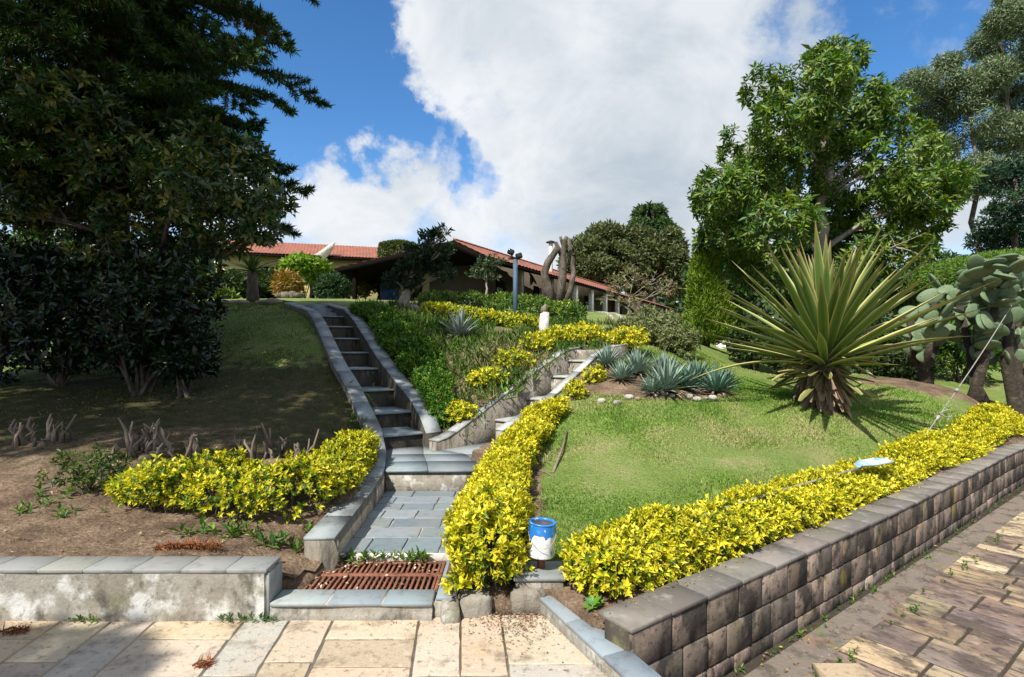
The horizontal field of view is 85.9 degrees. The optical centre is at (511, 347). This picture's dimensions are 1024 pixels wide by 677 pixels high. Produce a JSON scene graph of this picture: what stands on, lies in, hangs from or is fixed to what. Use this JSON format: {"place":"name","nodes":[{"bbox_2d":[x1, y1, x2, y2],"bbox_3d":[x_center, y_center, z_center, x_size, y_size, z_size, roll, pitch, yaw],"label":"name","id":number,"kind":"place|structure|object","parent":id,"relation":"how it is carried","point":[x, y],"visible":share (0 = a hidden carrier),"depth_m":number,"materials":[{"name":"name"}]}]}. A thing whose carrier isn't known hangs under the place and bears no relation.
{"place":"outdoors","nodes":[
{"label":"outdoors","id":0,"kind":"place"},
{"bbox_2d":[0,612,874,676],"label":"patio","id":1,"kind":"structure","parent":0,"point":[339,648],"depth_m":2.91,"materials":[{"name":"stone"}]},
{"bbox_2d":[0,621,31,636],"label":"dry spray","id":2,"kind":"object","parent":1,"relation":"on","point":[15,629],"visible":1,"depth_m":3.08,"materials":[{"name":"brown plant"}]},
{"bbox_2d":[0,556,281,622],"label":"garden wall","id":3,"kind":"structure","parent":1,"relation":"on","point":[110,589],"depth_m":3.22,"materials":[{"name":"concrete"}]},
{"bbox_2d":[269,557,459,621],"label":"kerb","id":4,"kind":"structure","parent":1,"relation":"on","point":[333,605],"depth_m":3.24,"materials":[{"name":"concrete"}]},
{"bbox_2d":[540,596,661,676],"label":"patio kerb","id":5,"kind":"structure","parent":1,"relation":"on","point":[599,651],"depth_m":2.82,"materials":[{"name":"concrete"}]},
{"bbox_2d":[276,547,667,629],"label":"soil","id":6,"kind":"structure","parent":0,"point":[570,598],"depth_m":3.36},
{"bbox_2d":[438,562,473,598],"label":"yellow shrub","id":7,"kind":"object","parent":6,"relation":"on","point":[458,580],"visible":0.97,"depth_m":3.30,"materials":[{"name":"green plant"}]},
{"bbox_2d":[440,589,491,623],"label":"boulders","id":8,"kind":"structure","parent":6,"relation":"on","point":[474,603],"depth_m":3.26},
{"bbox_2d":[510,561,565,613],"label":"stone block","id":9,"kind":"structure","parent":6,"relation":"on","point":[527,591],"depth_m":3.37,"materials":[{"name":"concrete"}]},
{"bbox_2d":[537,560,544,568],"bbox_3d":[0.186,1.386,3.530,0.072,0.129,0.072,0,0,0],"label":"stake","id":10,"kind":"object","parent":9,"relation":"on","point":[540,564],"visible":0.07,"depth_m":3.51,"materials":[{"name":"wood"}]},
{"bbox_2d":[528,517,556,559],"bbox_3d":[0.192,1.214,3.486,0.183,0.224,0.203,0,0,0],"label":"paint can","id":11,"kind":"object","parent":10,"relation":"on","point":[541,532],"visible":1,"depth_m":3.43,"materials":[{"name":"metal"}]},
{"bbox_2d":[0,298,1023,596],"bbox_3d":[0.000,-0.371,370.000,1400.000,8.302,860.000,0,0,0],"label":"terrain","id":12,"kind":"structure","parent":0,"point":[24,464],"depth_m":6.32,"materials":[{"name":"plant"}]},
{"bbox_2d":[0,226,64,385],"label":"dark shrub","id":13,"kind":"object","parent":12,"relation":"on","point":[5,374],"visible":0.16,"depth_m":8.03,"materials":[{"name":"green plant"}]},
{"bbox_2d":[8,414,76,446],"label":"pruned shrub","id":14,"kind":"object","parent":12,"relation":"on","point":[18,440],"visible":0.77,"depth_m":5.55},
{"bbox_2d":[0,234,154,385],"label":"dark shrub","id":15,"kind":"object","parent":12,"relation":"on","point":[57,358],"visible":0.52,"depth_m":7.47,"materials":[{"name":"green plant"}]},
{"bbox_2d":[33,442,136,492],"bbox_3d":[-3.572,1.016,4.610,0.851,0.450,0.582,0,0,0],"label":"shrub","id":16,"kind":"object","parent":12,"relation":"on","point":[82,474],"visible":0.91,"depth_m":4.57,"materials":[{"name":"green plant"}]},
{"bbox_2d":[41,237,233,395],"bbox_3d":[-5.109,-0.462,7.789,2.294,2.310,2.081,0,0,0],"label":"dark shrub","id":17,"kind":"object","parent":12,"relation":"on","point":[136,338],"visible":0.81,"depth_m":7.28,"materials":[{"name":"green plant"}]},
{"bbox_2d":[0,57,301,375],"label":"broadleaf tree","id":18,"kind":"object","parent":12,"relation":"on","point":[27,197],"visible":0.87,"depth_m":7.97,"materials":[{"name":"green plant"}]},
{"bbox_2d":[110,418,199,460],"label":"pruned shrub","id":19,"kind":"object","parent":12,"relation":"on","point":[160,442],"visible":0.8,"depth_m":5.34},
{"bbox_2d":[0,0,332,323],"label":"conifer","id":20,"kind":"object","parent":12,"relation":"on","point":[117,44],"visible":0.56,"depth_m":8.70,"materials":[{"name":"green plant"}]},
{"bbox_2d":[152,536,193,550],"bbox_3d":[-2.183,1.276,3.542,0.248,0.115,0.121,0,0,0],"label":"dry spray","id":21,"kind":"object","parent":12,"relation":"on","point":[171,545],"visible":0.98,"depth_m":3.54,"materials":[{"name":"brown plant"}]},
{"bbox_2d":[0,300,357,469],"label":"bank grass","id":22,"kind":"structure","parent":12,"relation":"on","point":[253,305],"depth_m":8.54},
{"bbox_2d":[149,318,224,398],"bbox_3d":[-4.441,0.134,7.549,0.953,1.176,0.858,0,0,0],"label":"dark shrub","id":23,"kind":"object","parent":12,"relation":"on","point":[183,358],"visible":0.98,"depth_m":7.36,"materials":[{"name":"green plant"}]},
{"bbox_2d":[180,534,224,551],"bbox_3d":[-1.995,1.274,3.548,0.314,0.132,0.132,0,0,0],"label":"dry spray","id":24,"kind":"object","parent":12,"relation":"on","point":[200,545],"visible":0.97,"depth_m":3.55,"materials":[{"name":"brown plant"}]},
{"bbox_2d":[104,424,381,523],"bbox_3d":[-1.902,1.080,4.805,1.548,0.578,2.528,0,0,43],"label":"yellow hedge","id":25,"kind":"object","parent":12,"relation":"on","point":[343,456],"visible":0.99,"depth_m":4.23,"materials":[{"name":"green plant"}]},
{"bbox_2d":[219,267,271,298],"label":"green shrub","id":26,"kind":"object","parent":12,"relation":"on","point":[239,283],"visible":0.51,"depth_m":27.46,"materials":[{"name":"green plant"}]},
{"bbox_2d":[225,252,276,301],"bbox_3d":[-6.604,-1.759,13.720,1.290,1.440,1.300,0,0,32],"label":"cycad","id":27,"kind":"object","parent":12,"relation":"on","point":[252,267],"visible":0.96,"depth_m":13.70,"materials":[{"name":"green plant"}]},
{"bbox_2d":[257,266,280,298],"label":"green shrub","id":28,"kind":"object","parent":12,"relation":"on","point":[267,279],"visible":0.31,"depth_m":29.52,"materials":[{"name":"green plant"}]},
{"bbox_2d":[233,423,318,463],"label":"pruned shrub","id":29,"kind":"object","parent":12,"relation":"on","point":[268,452],"visible":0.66,"depth_m":5.46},
{"bbox_2d":[268,268,307,295],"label":"orange shrub","id":30,"kind":"object","parent":12,"relation":"on","point":[284,280],"visible":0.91,"depth_m":26.59,"materials":[{"name":"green plant"}]},
{"bbox_2d":[216,240,377,305],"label":"house","id":31,"kind":"structure","parent":12,"relation":"on","point":[339,255],"depth_m":51.26,"materials":[{"name":"tile"}]},
{"bbox_2d":[274,251,334,297],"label":"bright shrub","id":32,"kind":"object","parent":12,"relation":"on","point":[309,267],"visible":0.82,"depth_m":32.02,"materials":[{"name":"green plant"}]},
{"bbox_2d":[312,270,352,298],"bbox_3d":[-7.160,-2.454,22.041,1.606,1.312,1.630,0,0,0],"label":"topiary ball","id":33,"kind":"object","parent":12,"relation":"on","point":[333,285],"visible":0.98,"depth_m":21.57,"materials":[{"name":"green plant"}]},
{"bbox_2d":[284,302,385,589],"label":"stair kerb","id":34,"kind":"structure","parent":12,"relation":"on","point":[330,534],"depth_m":5.09,"materials":[{"name":"concrete"}]},
{"bbox_2d":[303,304,422,448],"bbox_3d":[-2.980,0.328,9.884,0.597,2.585,6.719,0,0,-29],"label":"stair","id":35,"kind":"object","parent":12,"relation":"on","point":[398,431],"visible":0.52,"depth_m":8.25,"materials":[{"name":"concrete"}]},
{"bbox_2d":[348,282,379,298],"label":"flowering shrub","id":36,"kind":"object","parent":12,"relation":"on","point":[364,290],"visible":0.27,"depth_m":39.40,"materials":[{"name":"green plant"}]},
{"bbox_2d":[303,561,445,594],"bbox_3d":[-0.920,1.692,3.680,0.900,0.336,0.524,0,0,0],"label":"drain grate","id":37,"kind":"object","parent":12,"relation":"in","point":[360,574],"visible":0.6,"depth_m":3.69,"materials":[{"name":"metal"}]},
{"bbox_2d":[322,303,440,446],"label":"stair kerb","id":38,"kind":"structure","parent":12,"relation":"on","point":[406,394],"depth_m":8.46,"materials":[{"name":"concrete"}]},
{"bbox_2d":[376,239,416,299],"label":"ivy tower","id":39,"kind":"structure","parent":12,"relation":"on","point":[389,247],"depth_m":39.84,"materials":[{"name":"green plant"}]},
{"bbox_2d":[340,491,460,561],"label":"slate path","id":40,"kind":"structure","parent":12,"relation":"on","point":[404,521],"depth_m":4.53,"materials":[{"name":"grey stone"}]},
{"bbox_2d":[347,301,459,428],"bbox_3d":[-1.787,0.071,9.416,1.035,2.090,4.906,0,0,-30],"label":"green hedge","id":41,"kind":"object","parent":12,"relation":"on","point":[373,313],"visible":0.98,"depth_m":8.83,"materials":[{"name":"green plant"}]},
{"bbox_2d":[379,222,459,304],"bbox_3d":[-2.251,-1.863,13.105,2.127,2.216,1.232,0,0,11],"label":"tree","id":42,"kind":"object","parent":12,"relation":"on","point":[419,260],"visible":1,"depth_m":13.03,"materials":[{"name":"green plant"}]},
{"bbox_2d":[385,441,491,491],"bbox_3d":[-0.755,1.429,6.429,1.459,0.342,1.749,0,0,-14],"label":"stair landing","id":43,"kind":"object","parent":12,"relation":"on","point":[419,468],"visible":0.69,"depth_m":5.72,"materials":[{"name":"concrete"}]},
{"bbox_2d":[428,308,486,337],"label":"agave","id":44,"kind":"object","parent":12,"relation":"on","point":[459,327],"visible":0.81,"depth_m":10.10,"materials":[{"name":"green plant"}]},
{"bbox_2d":[445,398,477,422],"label":"yellow shrub","id":45,"kind":"object","parent":12,"relation":"on","point":[463,411],"visible":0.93,"depth_m":7.21,"materials":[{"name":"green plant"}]},
{"bbox_2d":[310,238,632,313],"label":"house","id":46,"kind":"structure","parent":12,"relation":"on","point":[465,255],"depth_m":35.71,"materials":[{"name":"tile"}]},
{"bbox_2d":[380,276,397,299],"bbox_3d":[-8.333,-3.700,37.182,1.496,2.300,0.150,0,0,28],"label":"door","id":47,"kind":"structure","parent":46,"relation":"in","point":[385,293],"depth_m":37.20,"materials":[{"name":"blue paint"}]},
{"bbox_2d":[419,300,539,329],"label":"yellow hedge","id":48,"kind":"object","parent":12,"relation":"on","point":[438,307],"visible":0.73,"depth_m":11.86,"materials":[{"name":"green plant"}]},
{"bbox_2d":[464,251,507,293],"bbox_3d":[-0.808,-1.936,17.016,1.403,2.015,0.878,0,0,0],"label":"tree","id":49,"kind":"object","parent":12,"relation":"on","point":[476,272],"visible":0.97,"depth_m":16.92,"materials":[{"name":"green plant"}]},
{"bbox_2d":[465,365,509,386],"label":"yellow shrub","id":50,"kind":"object","parent":12,"relation":"on","point":[475,378],"visible":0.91,"depth_m":7.91,"materials":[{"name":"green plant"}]},
{"bbox_2d":[350,297,650,436],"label":"bed weeds","id":51,"kind":"object","parent":12,"relation":"on","point":[493,338],"visible":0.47,"depth_m":9.45,"materials":[{"name":"green plant"}]},
{"bbox_2d":[416,289,588,320],"bbox_3d":[-0.282,-1.119,15.112,4.795,1.117,1.492,0,0,15],"label":"green hedge","id":52,"kind":"object","parent":12,"relation":"on","point":[566,307],"visible":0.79,"depth_m":14.77,"materials":[{"name":"green plant"}]},
{"bbox_2d":[439,394,572,592],"bbox_3d":[0.043,1.066,5.347,0.864,0.939,4.314,0,0,10],"label":"yellow hedge","id":53,"kind":"object","parent":12,"relation":"on","point":[499,483],"visible":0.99,"depth_m":3.65,"materials":[{"name":"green plant"}]},
{"bbox_2d":[429,345,587,450],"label":"wing wall","id":54,"kind":"structure","parent":12,"relation":"on","point":[451,437],"depth_m":7.61,"materials":[{"name":"concrete"}]},
{"bbox_2d":[491,347,535,368],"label":"yellow shrub","id":55,"kind":"object","parent":12,"relation":"on","point":[511,355],"visible":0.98,"depth_m":8.42,"materials":[{"name":"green plant"}]},
{"bbox_2d":[8,351,1019,676],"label":"weeds","id":56,"kind":"object","parent":12,"relation":"on","point":[278,537],"visible":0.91,"depth_m":3.89,"materials":[{"name":"green plant"}]},
{"bbox_2d":[507,248,522,313],"bbox_3d":[0.074,-1.284,12.300,0.500,1.849,0.340,0,0,0],"label":"lamp post","id":57,"kind":"object","parent":12,"relation":"on","point":[517,257],"visible":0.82,"depth_m":12.26,"materials":[{"name":"metal"}]},
{"bbox_2d":[516,331,553,351],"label":"yellow shrub","id":58,"kind":"object","parent":12,"relation":"on","point":[535,339],"visible":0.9,"depth_m":9.04,"materials":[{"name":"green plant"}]},
{"bbox_2d":[539,304,548,330],"bbox_3d":[0.640,-0.483,10.900,0.208,0.765,0.218,0,0,0],"label":"garden post","id":59,"kind":"object","parent":12,"relation":"on","point":[544,319],"visible":0.75,"depth_m":10.83,"materials":[{"name":"white paint"}]},
{"bbox_2d":[495,350,598,427],"bbox_3d":[0.857,0.826,8.619,0.420,1.572,3.038,0,0,38],"label":"stair","id":60,"kind":"object","parent":12,"relation":"on","point":[581,358],"visible":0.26,"depth_m":8.65,"materials":[{"name":"concrete"}]},
{"bbox_2d":[538,324,570,342],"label":"yellow shrub","id":61,"kind":"object","parent":12,"relation":"on","point":[558,334],"visible":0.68,"depth_m":9.61,"materials":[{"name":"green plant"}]},
{"bbox_2d":[541,236,575,317],"bbox_3d":[1.311,-1.821,15.468,1.019,2.612,0.592,0,0,0],"label":"pruned tree","id":62,"kind":"object","parent":12,"relation":"on","point":[560,294],"visible":0.81,"depth_m":15.36,"materials":[{"name":"brown plant"}]},
{"bbox_2d":[495,344,626,437],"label":"stair kerb","id":63,"kind":"structure","parent":12,"relation":"on","point":[577,372],"depth_m":8.20,"materials":[{"name":"concrete"}]},
{"bbox_2d":[561,378,589,400],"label":"yellow shrub","id":64,"kind":"object","parent":12,"relation":"on","point":[575,390],"visible":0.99,"depth_m":7.68,"materials":[{"name":"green plant"}]},
{"bbox_2d":[563,320,606,343],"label":"yellow shrub","id":65,"kind":"object","parent":12,"relation":"on","point":[584,331],"visible":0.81,"depth_m":10.11,"materials":[{"name":"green plant"}]},
{"bbox_2d":[581,363,608,383],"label":"yellow shrub","id":66,"kind":"object","parent":12,"relation":"on","point":[596,375],"visible":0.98,"depth_m":8.09,"materials":[{"name":"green plant"}]},
{"bbox_2d":[555,217,641,291],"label":"round tree","id":67,"kind":"object","parent":12,"relation":"on","point":[600,249],"visible":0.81,"depth_m":63.45,"materials":[{"name":"green plant"}]},
{"bbox_2d":[586,341,631,365],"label":"agave","id":68,"kind":"object","parent":12,"relation":"on","point":[604,356],"visible":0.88,"depth_m":8.52,"materials":[{"name":"green plant"}]},
{"bbox_2d":[603,359,636,380],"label":"agave","id":69,"kind":"object","parent":12,"relation":"on","point":[620,372],"visible":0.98,"depth_m":8.09,"materials":[{"name":"green plant"}]},
{"bbox_2d":[602,324,650,353],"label":"yellow shrub","id":70,"kind":"object","parent":12,"relation":"on","point":[630,338],"visible":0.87,"depth_m":9.74,"materials":[{"name":"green plant"}]},
{"bbox_2d":[595,261,677,314],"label":"flowering shrub","id":71,"kind":"object","parent":12,"relation":"on","point":[629,269],"visible":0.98,"depth_m":17.51,"materials":[{"name":"green plant"}]},
{"bbox_2d":[611,346,662,374],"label":"agave","id":72,"kind":"object","parent":12,"relation":"on","point":[637,357],"visible":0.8,"depth_m":8.40,"materials":[{"name":"green plant"}]},
{"bbox_2d":[611,294,681,318],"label":"house wing","id":73,"kind":"structure","parent":12,"relation":"on","point":[623,310],"depth_m":57.69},
{"bbox_2d":[618,303,689,346],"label":"grey shrub","id":74,"kind":"object","parent":12,"relation":"on","point":[655,322],"visible":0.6,"depth_m":10.98,"materials":[{"name":"green plant"}]},
{"bbox_2d":[626,200,681,302],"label":"round tree","id":75,"kind":"object","parent":12,"relation":"on","point":[655,215],"visible":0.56,"depth_m":77.74,"materials":[{"name":"green plant"}]},
{"bbox_2d":[635,373,672,393],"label":"agave","id":76,"kind":"object","parent":12,"relation":"on","point":[651,389],"visible":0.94,"depth_m":7.68,"materials":[{"name":"green plant"}]},
{"bbox_2d":[619,222,690,301],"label":"round tree","id":77,"kind":"object","parent":12,"relation":"on","point":[664,250],"visible":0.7,"depth_m":65.79,"materials":[{"name":"green plant"}]},
{"bbox_2d":[636,356,697,393],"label":"agave","id":78,"kind":"object","parent":12,"relation":"on","point":[667,375],"visible":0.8,"depth_m":7.73,"materials":[{"name":"green plant"}]},
{"bbox_2d":[654,323,703,359],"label":"grey shrub","id":79,"kind":"object","parent":12,"relation":"on","point":[676,337],"visible":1,"depth_m":10.43,"materials":[{"name":"green plant"}]},
{"bbox_2d":[670,362,714,390],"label":"agave","id":80,"kind":"object","parent":12,"relation":"on","point":[688,382],"visible":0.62,"depth_m":7.89,"materials":[{"name":"green plant"}]},
{"bbox_2d":[675,357,720,383],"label":"agave","id":81,"kind":"object","parent":12,"relation":"on","point":[697,367],"visible":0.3,"depth_m":8.40,"materials":[{"name":"green plant"}]},
{"bbox_2d":[680,229,738,346],"bbox_3d":[4.702,-1.400,13.215,1.327,2.962,1.284,0,0,0],"label":"cypress","id":82,"kind":"object","parent":12,"relation":"on","point":[706,296],"visible":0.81,"depth_m":12.91,"materials":[{"name":"green plant"}]},
{"bbox_2d":[692,362,744,393],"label":"agave","id":83,"kind":"object","parent":12,"relation":"on","point":[716,382],"visible":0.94,"depth_m":7.88,"materials":[{"name":"green plant"}]},
{"bbox_2d":[680,179,795,307],"bbox_3d":[13.238,-4.952,30.228,7.665,8.601,6.024,0,0,0],"label":"evergreen tree","id":84,"kind":"object","parent":12,"relation":"on","point":[747,296],"visible":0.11,"depth_m":29.05,"materials":[{"name":"green plant"}]},
{"bbox_2d":[725,318,773,370],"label":"dark shrub","id":85,"kind":"object","parent":12,"relation":"on","point":[743,356],"visible":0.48,"depth_m":11.84,"materials":[{"name":"green plant"}]},
{"bbox_2d":[508,327,1006,573],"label":"lawn grass","id":86,"kind":"structure","parent":12,"relation":"on","point":[775,391],"depth_m":6.85,"materials":[{"name":"plant"}]},
{"bbox_2d":[755,327,800,374],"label":"dark shrub","id":87,"kind":"object","parent":12,"relation":"on","point":[776,366],"visible":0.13,"depth_m":11.41,"materials":[{"name":"green plant"}]},
{"bbox_2d":[557,401,1023,600],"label":"yellow hedge","id":88,"kind":"object","parent":12,"relation":"on","point":[751,524],"visible":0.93,"depth_m":4.00,"materials":[{"name":"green plant"}]},
{"bbox_2d":[688,457,894,520],"bbox_3d":[2.477,1.153,4.683,3.104,0.094,0.209,0,0,-32],"label":"long scoop","id":89,"kind":"object","parent":88,"relation":"on","point":[869,462],"visible":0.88,"depth_m":5.22,"materials":[{"name":"metal"}]},
{"bbox_2d":[625,291,1023,331],"bbox_3d":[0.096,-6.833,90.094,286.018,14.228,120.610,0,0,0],"label":"hedge","id":90,"kind":"object","parent":12,"relation":"on","point":[762,304],"depth_m":92.64,"materials":[{"name":"green plant"}]},
{"bbox_2d":[686,32,988,368],"bbox_3d":[7.623,-3.245,13.029,7.569,7.924,5.208,0,0,0],"label":"leafy tree","id":91,"kind":"object","parent":12,"relation":"on","point":[816,141],"visible":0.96,"depth_m":12.17,"materials":[{"name":"green plant"}]},
{"bbox_2d":[690,222,1001,417],"bbox_3d":[4.239,-0.315,7.525,3.748,2.604,3.566,0,0,0],"label":"giant yucca","id":92,"kind":"object","parent":12,"relation":"on","point":[836,316],"visible":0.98,"depth_m":7.22,"materials":[{"name":"green plant"}]},
{"bbox_2d":[783,249,964,314],"bbox_3d":[19.183,-2.714,28.491,9.780,5.489,5.487,0,0,0],"label":"evergreen tree","id":93,"kind":"object","parent":12,"relation":"on","point":[912,300],"visible":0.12,"depth_m":27.98,"materials":[{"name":"green plant"}]},
{"bbox_2d":[845,319,914,378],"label":"dark shrub","id":94,"kind":"object","parent":12,"relation":"on","point":[892,357],"visible":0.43,"depth_m":11.15,"materials":[{"name":"green plant"}]},
{"bbox_2d":[889,352,949,381],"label":"dark shrub","id":95,"kind":"object","parent":12,"relation":"on","point":[935,366],"visible":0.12,"depth_m":11.68,"materials":[{"name":"green plant"}]},
{"bbox_2d":[889,47,1022,253],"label":"eucalyptus","id":96,"kind":"object","parent":12,"relation":"on","point":[979,82],"visible":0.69,"depth_m":31.51,"materials":[{"name":"green plant"}]},
{"bbox_2d":[890,247,1023,299],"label":"clipped mound","id":97,"kind":"object","parent":12,"relation":"on","point":[938,268],"visible":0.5,"depth_m":25.88,"materials":[{"name":"green plant"}]},
{"bbox_2d":[893,255,1023,383],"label":"prickly pear","id":98,"kind":"object","parent":12,"relation":"on","point":[972,276],"visible":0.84,"depth_m":9.35,"materials":[{"name":"plant"}]},
{"bbox_2d":[937,310,1001,381],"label":"dark shrub","id":99,"kind":"object","parent":12,"relation":"on","point":[951,350],"visible":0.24,"depth_m":12.76,"materials":[{"name":"green plant"}]},
{"bbox_2d":[952,253,1023,404],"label":"prickly pear","id":100,"kind":"object","parent":12,"relation":"on","point":[985,324],"visible":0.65,"depth_m":9.34,"materials":[{"name":"plant"}]},
{"bbox_2d":[961,152,1023,325],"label":"evergreen tree","id":101,"kind":"object","parent":12,"relation":"on","point":[1009,223],"visible":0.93,"depth_m":25.88,"materials":[{"name":"green plant"}]},
{"bbox_2d":[963,0,1023,246],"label":"eucalyptus","id":102,"kind":"object","parent":12,"relation":"on","point":[1007,24],"visible":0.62,"depth_m":32.93,"materials":[{"name":"green plant"}]},
{"bbox_2d":[981,269,1023,416],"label":"prickly pear","id":103,"kind":"object","parent":12,"relation":"on","point":[1005,292],"visible":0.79,"depth_m":9.21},
{"bbox_2d":[0,0,1023,317],"label":"sky","id":104,"kind":"structure","parent":0,"point":[521,126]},
{"bbox_2d":[724,484,1023,676],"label":"patio","id":105,"kind":"structure","parent":0,"point":[969,622],"depth_m":3.81,"materials":[{"name":"stone"}]},
{"bbox_2d":[0,346,1023,676],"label":"leaf litter","id":106,"kind":"object","parent":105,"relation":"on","point":[418,560],"visible":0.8,"depth_m":3.62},
{"bbox_2d":[598,440,1023,676],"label":"retaining wall","id":107,"kind":"structure","parent":105,"relation":"on","point":[730,617],"depth_m":3.68,"materials":[{"name":"stone"}]},
{"bbox_3d":[12.400,-1.219,12.200,0.260,5.386,0.260,0,0,0],"label":"utility pole","id":108,"kind":"object","parent":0,"visible":0},
{"bbox_2d":[907,292,1019,458],"bbox_3d":[8.456,-0.912,9.211,9.904,5.012,0.122,0,0,-37],"label":"guy wire","id":109,"kind":"object","parent":108,"relation":"attached to","point":[956,390],"visible":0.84,"depth_m":7.40,"materials":[{"name":"metal"}]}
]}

